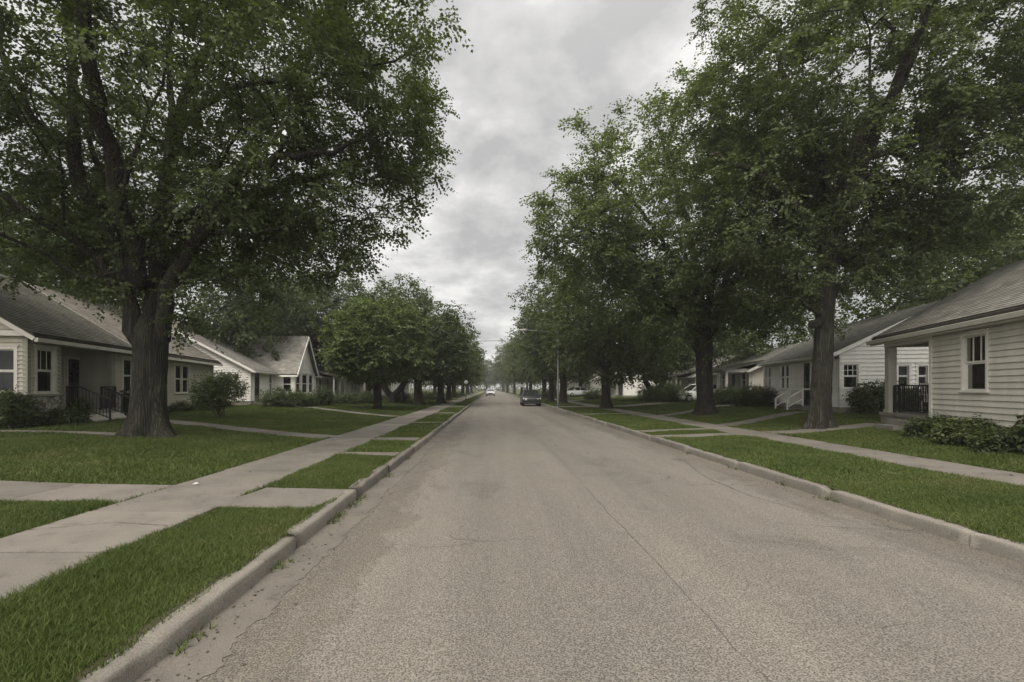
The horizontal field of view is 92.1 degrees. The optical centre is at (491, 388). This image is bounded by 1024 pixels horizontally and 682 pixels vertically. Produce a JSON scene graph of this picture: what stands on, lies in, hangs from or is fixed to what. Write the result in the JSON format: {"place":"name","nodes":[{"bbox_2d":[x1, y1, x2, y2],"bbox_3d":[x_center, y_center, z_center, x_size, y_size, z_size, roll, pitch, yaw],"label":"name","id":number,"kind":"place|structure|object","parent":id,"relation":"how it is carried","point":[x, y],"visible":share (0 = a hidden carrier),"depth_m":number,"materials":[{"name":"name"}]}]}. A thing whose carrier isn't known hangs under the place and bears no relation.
{"place":"outdoors","nodes":[
{"label":"outdoors","id":0,"kind":"place"},
{"bbox_2d":[0,430,115,434],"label":"path","id":1,"kind":"structure","parent":0,"point":[97,433],"depth_m":14.32,"materials":[{"name":"concrete"}]},
{"bbox_2d":[0,481,172,502],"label":"path","id":2,"kind":"structure","parent":0,"point":[43,491],"depth_m":7.12,"materials":[{"name":"concrete"}]},
{"bbox_2d":[0,389,483,535],"bbox_3d":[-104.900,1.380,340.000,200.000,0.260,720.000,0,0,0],"label":"lawn","id":3,"kind":"structure","parent":0,"point":[474,391],"depth_m":14.08,"materials":[{"name":"green plant"}]},
{"bbox_2d":[0,384,50,428],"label":"shrub","id":4,"kind":"object","parent":3,"relation":"on","point":[17,411],"visible":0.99,"depth_m":15.32,"materials":[{"name":"green plant"}]},
{"bbox_2d":[38,406,92,424],"bbox_3d":[-14.675,1.093,16.860,1.424,0.978,1.399,0,0,20],"label":"shrub","id":5,"kind":"object","parent":3,"relation":"on","point":[65,417],"visible":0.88,"depth_m":16.67,"materials":[{"name":"green plant"}]},
{"bbox_2d":[1,187,143,311],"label":"maple tree","id":6,"kind":"object","parent":3,"relation":"on","point":[114,299],"visible":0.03,"depth_m":34.55,"materials":[{"name":"green plant"}]},
{"bbox_2d":[63,397,95,420],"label":"shrub","id":7,"kind":"object","parent":3,"relation":"on","point":[81,404],"visible":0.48,"depth_m":17.80,"materials":[{"name":"green plant"}]},
{"bbox_2d":[0,184,180,379],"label":"maple tree","id":8,"kind":"object","parent":3,"relation":"on","point":[72,365],"visible":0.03,"depth_m":25.45,"materials":[{"name":"green plant"}]},
{"bbox_2d":[0,274,222,426],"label":"ranch house","id":9,"kind":"structure","parent":3,"relation":"on","point":[44,341],"depth_m":19.71,"materials":[{"name":"beige"}]},
{"bbox_2d":[0,345,18,392],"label":"window","id":10,"kind":"structure","parent":9,"relation":"in","point":[8,353],"depth_m":16.34,"materials":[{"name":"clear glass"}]},
{"bbox_2d":[33,344,58,393],"bbox_3d":[-15.475,-0.632,16.779,0.635,1.641,1.124,0,0,-11],"label":"window","id":11,"kind":"structure","parent":9,"relation":"in","point":[41,351],"depth_m":17.13,"materials":[{"name":"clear glass"}]},
{"bbox_2d":[66,356,79,406],"bbox_3d":[-17.207,-0.225,20.329,0.105,2.150,1.120,0,0,-11],"label":"door","id":12,"kind":"structure","parent":9,"relation":"in","point":[72,359],"depth_m":20.09,"materials":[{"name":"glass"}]},
{"bbox_2d":[121,356,131,392],"bbox_3d":[-16.300,-0.594,21.972,0.280,1.635,1.056,0,0,-11],"label":"window","id":13,"kind":"structure","parent":9,"relation":"in","point":[125,359],"depth_m":22.12,"materials":[{"name":"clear glass"}]},
{"bbox_2d":[174,362,190,393],"bbox_3d":[-17.554,-0.551,27.519,0.635,1.698,2.110,0,0,-11],"label":"window","id":14,"kind":"structure","parent":9,"relation":"in","point":[179,370],"depth_m":27.57,"materials":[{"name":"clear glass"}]},
{"bbox_2d":[120,386,130,415],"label":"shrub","id":15,"kind":"object","parent":3,"relation":"on","point":[125,392],"visible":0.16,"depth_m":21.30,"materials":[{"name":"green plant"}]},
{"bbox_2d":[168,400,195,410],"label":"shrub","id":16,"kind":"object","parent":3,"relation":"on","point":[182,406],"visible":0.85,"depth_m":26.05,"materials":[{"name":"green plant"}]},
{"bbox_2d":[182,369,253,417],"bbox_3d":[-11.701,0.236,21.135,2.605,2.193,2.557,0,0,-12],"label":"shrub","id":17,"kind":"object","parent":3,"relation":"on","point":[217,391],"visible":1,"depth_m":20.84,"materials":[{"name":"green plant"}]},
{"bbox_2d":[139,238,327,376],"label":"maple tree","id":18,"kind":"object","parent":3,"relation":"on","point":[239,333],"visible":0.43,"depth_m":42.49,"materials":[{"name":"green plant"}]},
{"bbox_2d":[0,0,472,436],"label":"maple tree","id":19,"kind":"object","parent":3,"relation":"on","point":[127,249],"visible":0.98,"depth_m":13.35,"materials":[{"name":"green plant"}]},
{"bbox_2d":[172,321,318,404],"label":"gabled house","id":20,"kind":"structure","parent":3,"relation":"on","point":[294,366],"depth_m":41.59,"materials":[{"name":"white"}]},
{"bbox_2d":[281,377,291,391],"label":"window","id":21,"kind":"structure","parent":20,"relation":"in","point":[284,380],"depth_m":42.03,"materials":[{"name":"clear glass"}]},
{"bbox_2d":[298,373,307,392],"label":"window","id":22,"kind":"structure","parent":20,"relation":"in","point":[303,376],"depth_m":45.16,"materials":[{"name":"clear glass"}]},
{"bbox_2d":[188,277,324,343],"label":"maple tree","id":23,"kind":"object","parent":3,"relation":"on","point":[218,292],"visible":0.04,"depth_m":49.93,"materials":[{"name":"green plant"}]},
{"bbox_2d":[254,385,309,407],"bbox_3d":[-14.031,0.655,32.924,3.687,1.725,3.433,0,0,0],"label":"shrub","id":24,"kind":"object","parent":3,"relation":"on","point":[277,398],"visible":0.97,"depth_m":32.46,"materials":[{"name":"green plant"}]},
{"bbox_2d":[296,391,318,406],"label":"shrub","id":25,"kind":"object","parent":3,"relation":"on","point":[312,399],"visible":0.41,"depth_m":34.11,"materials":[{"name":"green plant"}]},
{"bbox_2d":[253,262,372,370],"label":"maple tree","id":26,"kind":"object","parent":3,"relation":"on","point":[324,310],"visible":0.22,"depth_m":54.08,"materials":[{"name":"green plant"}]},
{"bbox_2d":[311,385,335,405],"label":"shrub","id":27,"kind":"object","parent":3,"relation":"on","point":[325,396],"visible":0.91,"depth_m":35.83,"materials":[{"name":"green plant"}]},
{"bbox_2d":[314,366,350,398],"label":"cottage","id":28,"kind":"structure","parent":3,"relation":"on","point":[330,380],"depth_m":53.55,"materials":[{"name":"beige wood"}]},
{"bbox_2d":[318,364,372,394],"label":"cottage","id":29,"kind":"structure","parent":3,"relation":"on","point":[356,389],"depth_m":65.64,"materials":[{"name":"grey"}]},
{"bbox_2d":[333,391,360,404],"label":"shrub","id":30,"kind":"object","parent":3,"relation":"on","point":[348,398],"visible":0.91,"depth_m":39.31,"materials":[{"name":"green plant"}]},
{"bbox_2d":[319,282,401,395],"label":"maple tree","id":31,"kind":"object","parent":3,"relation":"on","point":[361,289],"visible":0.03,"depth_m":55.92,"materials":[{"name":"green plant"}]},
{"bbox_2d":[355,390,373,403],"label":"shrub","id":32,"kind":"object","parent":3,"relation":"on","point":[368,398],"visible":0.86,"depth_m":42.12,"materials":[{"name":"green plant"}]},
{"bbox_2d":[315,295,434,408],"bbox_3d":[-7.917,-2.455,33.881,8.177,7.999,8.321,0,0,0],"label":"maple tree","id":33,"kind":"object","parent":3,"relation":"on","point":[377,362],"visible":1,"depth_m":32.18,"materials":[{"name":"green plant"}]},
{"bbox_2d":[352,273,438,402],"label":"maple tree","id":34,"kind":"object","parent":3,"relation":"on","point":[397,391],"visible":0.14,"depth_m":45.80,"materials":[{"name":"green plant"}]},
{"bbox_2d":[393,380,413,394],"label":"cottage","id":35,"kind":"structure","parent":3,"relation":"on","point":[407,388],"depth_m":98.05,"materials":[{"name":"white"}]},
{"bbox_2d":[377,298,477,405],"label":"maple tree","id":36,"kind":"object","parent":3,"relation":"on","point":[444,365],"visible":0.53,"depth_m":42.68,"materials":[{"name":"green plant"}]},
{"bbox_2d":[422,390,436,399],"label":"shrub","id":37,"kind":"object","parent":3,"relation":"on","point":[430,396],"visible":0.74,"depth_m":62.19,"materials":[{"name":"green plant"}]},
{"bbox_2d":[423,325,487,399],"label":"maple tree","id":38,"kind":"object","parent":3,"relation":"on","point":[448,392],"visible":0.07,"depth_m":63.76,"materials":[{"name":"green plant"}]},
{"bbox_2d":[425,308,486,402],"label":"maple tree","id":39,"kind":"object","parent":3,"relation":"on","point":[440,389],"visible":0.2,"depth_m":50.33,"materials":[{"name":"green plant"}]},
{"bbox_2d":[457,344,484,395],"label":"maple tree","id":40,"kind":"object","parent":3,"relation":"on","point":[462,389],"visible":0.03,"depth_m":97.65,"materials":[{"name":"green plant"}]},
{"bbox_2d":[0,391,484,600],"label":"sidewalk","id":41,"kind":"structure","parent":0,"point":[27,556],"depth_m":5.89,"materials":[{"name":"concrete"}]},
{"bbox_2d":[170,420,337,438],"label":"path","id":42,"kind":"structure","parent":0,"point":[245,429],"depth_m":16.73,"materials":[{"name":"concrete"}]},
{"bbox_2d":[215,487,347,508],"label":"path","id":43,"kind":"structure","parent":0,"point":[267,497],"depth_m":6.75,"materials":[{"name":"concrete"}]},
{"bbox_2d":[302,406,404,416],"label":"path","id":44,"kind":"structure","parent":0,"point":[354,412],"depth_m":29.08,"materials":[{"name":"concrete"}]},
{"bbox_2d":[342,452,399,455],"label":"path","id":45,"kind":"structure","parent":0,"point":[383,453],"depth_m":11.31,"materials":[{"name":"concrete"}]},
{"bbox_2d":[373,437,418,440],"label":"path","id":46,"kind":"structure","parent":0,"point":[399,438],"depth_m":14.69,"materials":[{"name":"concrete"}]},
{"bbox_2d":[0,390,1023,681],"bbox_3d":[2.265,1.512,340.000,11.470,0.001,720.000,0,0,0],"label":"verge","id":47,"kind":"structure","parent":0,"point":[230,560],"depth_m":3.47,"materials":[{"name":"green plant"}]},
{"bbox_2d":[168,396,807,421],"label":"grass","id":48,"kind":"structure","parent":47,"relation":"on","point":[260,410],"depth_m":29.80,"materials":[{"name":"green plant"}]},
{"bbox_2d":[478,359,499,391],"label":"maple tree","id":49,"kind":"object","parent":47,"relation":"on","point":[490,379],"visible":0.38,"depth_m":233.38,"materials":[{"name":"green plant"}]},
{"bbox_2d":[488,344,514,392],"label":"maple tree","id":50,"kind":"object","parent":47,"relation":"on","point":[496,377],"visible":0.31,"depth_m":164.25,"materials":[{"name":"green plant"}]},
{"bbox_2d":[494,340,520,393],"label":"maple tree","id":51,"kind":"object","parent":47,"relation":"on","point":[510,380],"visible":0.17,"depth_m":131.67,"materials":[{"name":"green plant"}]},
{"bbox_2d":[0,412,1023,486],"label":"grass","id":52,"kind":"structure","parent":47,"relation":"on","point":[789,458],"depth_m":11.70,"materials":[{"name":"green plant"}]},
{"bbox_2d":[500,334,528,394],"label":"maple tree","id":53,"kind":"object","parent":47,"relation":"on","point":[519,380],"visible":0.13,"depth_m":107.70,"materials":[{"name":"green plant"}]},
{"bbox_2d":[501,331,548,389],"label":"maple tree","id":54,"kind":"object","parent":47,"relation":"on","point":[514,362],"visible":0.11,"depth_m":87.45,"materials":[{"name":"green plant"}]},
{"bbox_2d":[506,319,559,398],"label":"maple tree","id":55,"kind":"object","parent":47,"relation":"on","point":[527,373],"visible":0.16,"depth_m":69.40,"materials":[{"name":"green plant"}]},
{"bbox_2d":[519,329,559,407],"bbox_3d":[3.629,-1.545,38.000,3.190,6.110,0.266,0,0,0],"label":"street lamp","id":56,"kind":"object","parent":47,"relation":"on","point":[526,330],"visible":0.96,"depth_m":37.95,"materials":[{"name":"grey metal"}]},
{"bbox_2d":[505,290,593,401],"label":"maple tree","id":57,"kind":"object","parent":47,"relation":"on","point":[551,391],"visible":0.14,"depth_m":54.79,"materials":[{"name":"green plant"}]},
{"bbox_2d":[506,252,616,403],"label":"maple tree","id":58,"kind":"object","parent":47,"relation":"on","point":[532,346],"visible":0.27,"depth_m":47.70,"materials":[{"name":"green plant"}]},
{"bbox_2d":[523,235,687,408],"bbox_3d":[8.601,-5.187,36.916,12.755,13.593,12.786,0,0,0],"label":"maple tree","id":59,"kind":"object","parent":47,"relation":"on","point":[606,348],"visible":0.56,"depth_m":35.39,"materials":[{"name":"green plant"}]},
{"bbox_2d":[0,0,1023,388],"label":"sky","id":60,"kind":"structure","parent":0,"point":[531,63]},
{"bbox_2d":[6,406,1023,681],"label":"soil edge","id":61,"kind":"object","parent":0,"point":[140,632],"visible":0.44,"depth_m":3.38,"materials":[{"name":"brown soil"}]},
{"bbox_2d":[197,389,1023,681],"bbox_3d":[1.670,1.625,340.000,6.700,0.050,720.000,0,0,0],"label":"road","id":62,"kind":"structure","parent":0,"point":[459,570],"depth_m":4.07,"materials":[{"name":"grey asphalt"}]},
{"bbox_2d":[134,394,485,681],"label":"gutter","id":63,"kind":"object","parent":62,"relation":"on","point":[196,656],"visible":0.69,"depth_m":3.89,"materials":[{"name":"concrete"}]},
{"bbox_2d":[166,452,839,656],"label":"weeds","id":64,"kind":"object","parent":62,"relation":"on","point":[281,567],"visible":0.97,"depth_m":4.59,"materials":[{"name":"green plant"}]},
{"bbox_2d":[520,390,541,405],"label":"parked car","id":65,"kind":"object","parent":62,"relation":"on","point":[529,396],"visible":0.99,"depth_m":44.98,"materials":[{"name":"paint"}]},
{"bbox_2d":[144,428,1023,680],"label":"leaf litter","id":66,"kind":"object","parent":62,"relation":"on","point":[204,634],"visible":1,"depth_m":4.51,"materials":[{"name":"plant"}]},
{"bbox_2d":[614,402,686,406],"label":"path","id":67,"kind":"structure","parent":0,"point":[645,404],"depth_m":40.47,"materials":[{"name":"concrete"}]},
{"bbox_2d":[672,384,721,401],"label":"parked car","id":68,"kind":"object","parent":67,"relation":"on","point":[693,390],"visible":0.27,"depth_m":40.82,"materials":[{"name":"white paint"}]},
{"bbox_2d":[635,428,711,431],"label":"path","id":69,"kind":"structure","parent":0,"point":[669,429],"depth_m":17.90,"materials":[{"name":"concrete"}]},
{"bbox_2d":[651,433,740,437],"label":"path","id":70,"kind":"structure","parent":0,"point":[698,435],"depth_m":15.63,"materials":[{"name":"concrete"}]},
{"bbox_2d":[715,411,804,425],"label":"path","id":71,"kind":"structure","parent":0,"point":[758,419],"depth_m":21.90,"materials":[{"name":"concrete"}]},
{"bbox_2d":[505,389,1017,465],"bbox_3d":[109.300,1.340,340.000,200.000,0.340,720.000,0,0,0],"label":"lawn","id":72,"kind":"structure","parent":0,"point":[569,396],"depth_m":19.13,"materials":[{"name":"green plant"}]},
{"bbox_2d":[567,387,589,396],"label":"parked car","id":73,"kind":"object","parent":72,"relation":"on","point":[572,391],"visible":0.55,"depth_m":75.21,"materials":[{"name":"white paint"}]},
{"bbox_2d":[581,386,600,399],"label":"shrub","id":74,"kind":"object","parent":72,"relation":"on","point":[593,395],"visible":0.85,"depth_m":59.49,"materials":[{"name":"green plant"}]},
{"bbox_2d":[572,371,620,391],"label":"cottage","id":75,"kind":"structure","parent":72,"relation":"on","point":[591,383],"depth_m":82.25,"materials":[{"name":"white"}]},
{"bbox_2d":[596,368,669,396],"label":"cottage","id":76,"kind":"structure","parent":72,"relation":"on","point":[618,390],"depth_m":65.98,"materials":[{"name":"white"}]},
{"bbox_2d":[634,383,655,400],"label":"shrub","id":77,"kind":"object","parent":72,"relation":"on","point":[641,398],"visible":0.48,"depth_m":45.64,"materials":[{"name":"green plant"}]},
{"bbox_2d":[614,308,695,396],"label":"maple tree","id":78,"kind":"object","parent":72,"relation":"on","point":[683,359],"visible":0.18,"depth_m":45.45,"materials":[{"name":"green plant"}]},
{"bbox_2d":[642,380,679,401],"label":"shrub","id":79,"kind":"object","parent":72,"relation":"on","point":[656,392],"visible":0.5,"depth_m":43.11,"materials":[{"name":"green plant"}]},
{"bbox_2d":[658,381,692,402],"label":"shrub","id":80,"kind":"object","parent":72,"relation":"on","point":[668,393],"visible":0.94,"depth_m":40.86,"materials":[{"name":"green plant"}]},
{"bbox_2d":[667,355,736,389],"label":"cottage","id":81,"kind":"structure","parent":72,"relation":"on","point":[685,380],"depth_m":52.59,"materials":[{"name":"beige"}]},
{"bbox_2d":[518,52,891,415],"bbox_3d":[10.055,-7.813,27.064,17.374,18.678,16.763,0,0,0],"label":"maple tree","id":82,"kind":"object","parent":72,"relation":"on","point":[689,285],"visible":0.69,"depth_m":24.29,"materials":[{"name":"green plant"}]},
{"bbox_2d":[664,286,775,368],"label":"maple tree","id":83,"kind":"object","parent":72,"relation":"on","point":[715,350],"visible":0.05,"depth_m":56.50,"materials":[{"name":"green plant"}]},
{"bbox_2d":[713,383,742,404],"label":"shrub","id":84,"kind":"object","parent":72,"relation":"on","point":[718,392],"visible":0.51,"depth_m":35.47,"materials":[{"name":"green plant"}]},
{"bbox_2d":[726,381,777,406],"bbox_3d":[16.674,0.476,31.521,3.119,1.952,3.063,0,0,0],"label":"shrub","id":85,"kind":"object","parent":72,"relation":"on","point":[755,395],"visible":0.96,"depth_m":30.93,"materials":[{"name":"green plant"}]},
{"bbox_2d":[713,343,800,398],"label":"porch house","id":86,"kind":"structure","parent":72,"relation":"on","point":[741,373],"depth_m":38.45,"materials":[{"name":"beige"}]},
{"bbox_2d":[713,289,859,367],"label":"maple tree","id":87,"kind":"object","parent":72,"relation":"on","point":[755,348],"visible":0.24,"depth_m":42.75,"materials":[{"name":"green plant"}]},
{"bbox_2d":[647,0,1023,428],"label":"maple tree","id":88,"kind":"object","parent":72,"relation":"on","point":[827,221],"visible":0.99,"depth_m":16.44,"materials":[{"name":"green plant"}]},
{"bbox_2d":[757,300,940,412],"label":"white house","id":89,"kind":"structure","parent":72,"relation":"on","point":[787,374],"depth_m":23.62,"materials":[{"name":"white wood"}]},
{"bbox_2d":[763,365,771,389],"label":"window","id":90,"kind":"structure","parent":89,"relation":"in","point":[769,370],"depth_m":32.55,"materials":[{"name":"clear glass"}]},
{"bbox_2d":[778,363,789,389],"bbox_3d":[17.649,-0.713,29.731,0.165,1.575,1.620,0,0,11],"label":"window","id":91,"kind":"structure","parent":89,"relation":"in","point":[784,372],"depth_m":29.71,"materials":[{"name":"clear glass"}]},
{"bbox_2d":[802,361,810,404],"bbox_3d":[17.095,-0.291,26.720,0.221,2.362,1.120,0,0,8],"label":"door","id":92,"kind":"structure","parent":89,"relation":"in","point":[806,368],"depth_m":26.86,"materials":[{"name":"glass"}]},
{"bbox_2d":[840,361,861,388],"bbox_3d":[16.886,-0.609,23.394,0.894,1.306,0.635,0,0,11],"label":"window","id":93,"kind":"structure","parent":89,"relation":"in","point":[851,372],"depth_m":23.22,"materials":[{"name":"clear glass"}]},
{"bbox_2d":[897,363,912,387],"bbox_3d":[19.011,-0.599,22.976,0.711,1.163,0.635,0,0,11],"label":"window","id":94,"kind":"structure","parent":89,"relation":"in","point":[901,367],"depth_m":22.75,"materials":[{"name":"white glass"}]},
{"bbox_2d":[915,363,928,387],"bbox_3d":[19.772,-0.595,22.826,0.652,1.157,0.635,0,0,11],"label":"window","id":95,"kind":"structure","parent":89,"relation":"in","point":[919,368],"depth_m":22.60,"materials":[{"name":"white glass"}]},
{"bbox_2d":[842,379,905,414],"bbox_3d":[17.322,0.516,22.148,3.106,1.908,2.155,0,0,0],"label":"shrub","id":96,"kind":"object","parent":72,"relation":"on","point":[870,400],"visible":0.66,"depth_m":21.84,"materials":[{"name":"green plant"}]},
{"bbox_2d":[901,380,927,411],"bbox_3d":[18.970,0.532,21.800,2.856,1.798,2.055,0,0,0],"label":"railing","id":97,"kind":"object","parent":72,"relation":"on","point":[914,399],"visible":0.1,"depth_m":21.45,"materials":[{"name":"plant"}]},
{"bbox_2d":[835,177,1023,325],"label":"maple tree","id":98,"kind":"object","parent":72,"relation":"on","point":[955,283],"visible":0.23,"depth_m":27.34,"materials":[{"name":"green plant"}]},
{"bbox_2d":[898,411,960,438],"bbox_3d":[12.273,1.119,13.705,1.835,0.957,1.302,0,0,0],"label":"shrub","id":99,"kind":"object","parent":72,"relation":"on","point":[917,427],"visible":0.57,"depth_m":13.56,"materials":[{"name":"green plant"}]},
{"bbox_2d":[866,260,1023,430],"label":"clapboard house","id":100,"kind":"structure","parent":72,"relation":"on","point":[971,336],"depth_m":13.34,"materials":[{"name":"beige wood"}]},
{"bbox_2d":[957,328,989,392],"bbox_3d":[12.471,-0.690,12.734,0.165,1.599,1.155,0,0,16],"label":"window","id":101,"kind":"structure","parent":100,"relation":"in","point":[974,346],"depth_m":12.83,"materials":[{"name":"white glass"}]},
{"bbox_2d":[927,413,1001,446],"bbox_3d":[11.909,1.108,12.295,1.896,1.076,1.387,0,0,0],"label":"shrub","id":102,"kind":"object","parent":72,"relation":"on","point":[954,431],"visible":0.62,"depth_m":12.10,"materials":[{"name":"green plant"}]},
{"bbox_2d":[965,419,1020,453],"bbox_3d":[11.537,1.177,11.073,1.680,0.976,1.319,0,0,0],"label":"shrub","id":103,"kind":"object","parent":72,"relation":"on","point":[995,439],"visible":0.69,"depth_m":10.90,"materials":[{"name":"green plant"}]},
{"bbox_2d":[1004,415,1023,454],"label":"shrub","id":104,"kind":"object","parent":72,"relation":"on","point":[1019,435],"visible":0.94,"depth_m":10.43,"materials":[{"name":"green plant"}]},
{"bbox_2d":[509,391,1023,486],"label":"sidewalk","id":105,"kind":"structure","parent":0,"point":[963,469],"depth_m":11.26,"materials":[{"name":"concrete"}]},
{"bbox_2d":[761,423,876,433],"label":"path","id":106,"kind":"structure","parent":0,"point":[854,426],"depth_m":16.88,"materials":[{"name":"concrete"}]},
{"bbox_2d":[841,183,1023,320],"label":"maple tree","id":107,"kind":"object","parent":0,"point":[898,295],"visible":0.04,"depth_m":36.64,"materials":[{"name":"green plant"}]},
{"label":"ground","id":108,"kind":"structure","parent":0,"visible":0},
{"bbox_2d":[79,393,485,681],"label":"kerb","id":109,"kind":"structure","parent":108,"relation":"on","point":[137,660],"depth_m":3.70,"materials":[{"name":"concrete"}]},
{"bbox_2d":[410,373,559,390],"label":"woods","id":110,"kind":"object","parent":108,"relation":"on","point":[489,386],"visible":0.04,"depth_m":287.18,"materials":[{"name":"green plant"}]},
{"bbox_2d":[502,391,1023,563],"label":"kerb","id":111,"kind":"structure","parent":108,"relation":"on","point":[1006,548],"depth_m":6.59,"materials":[{"name":"concrete"}]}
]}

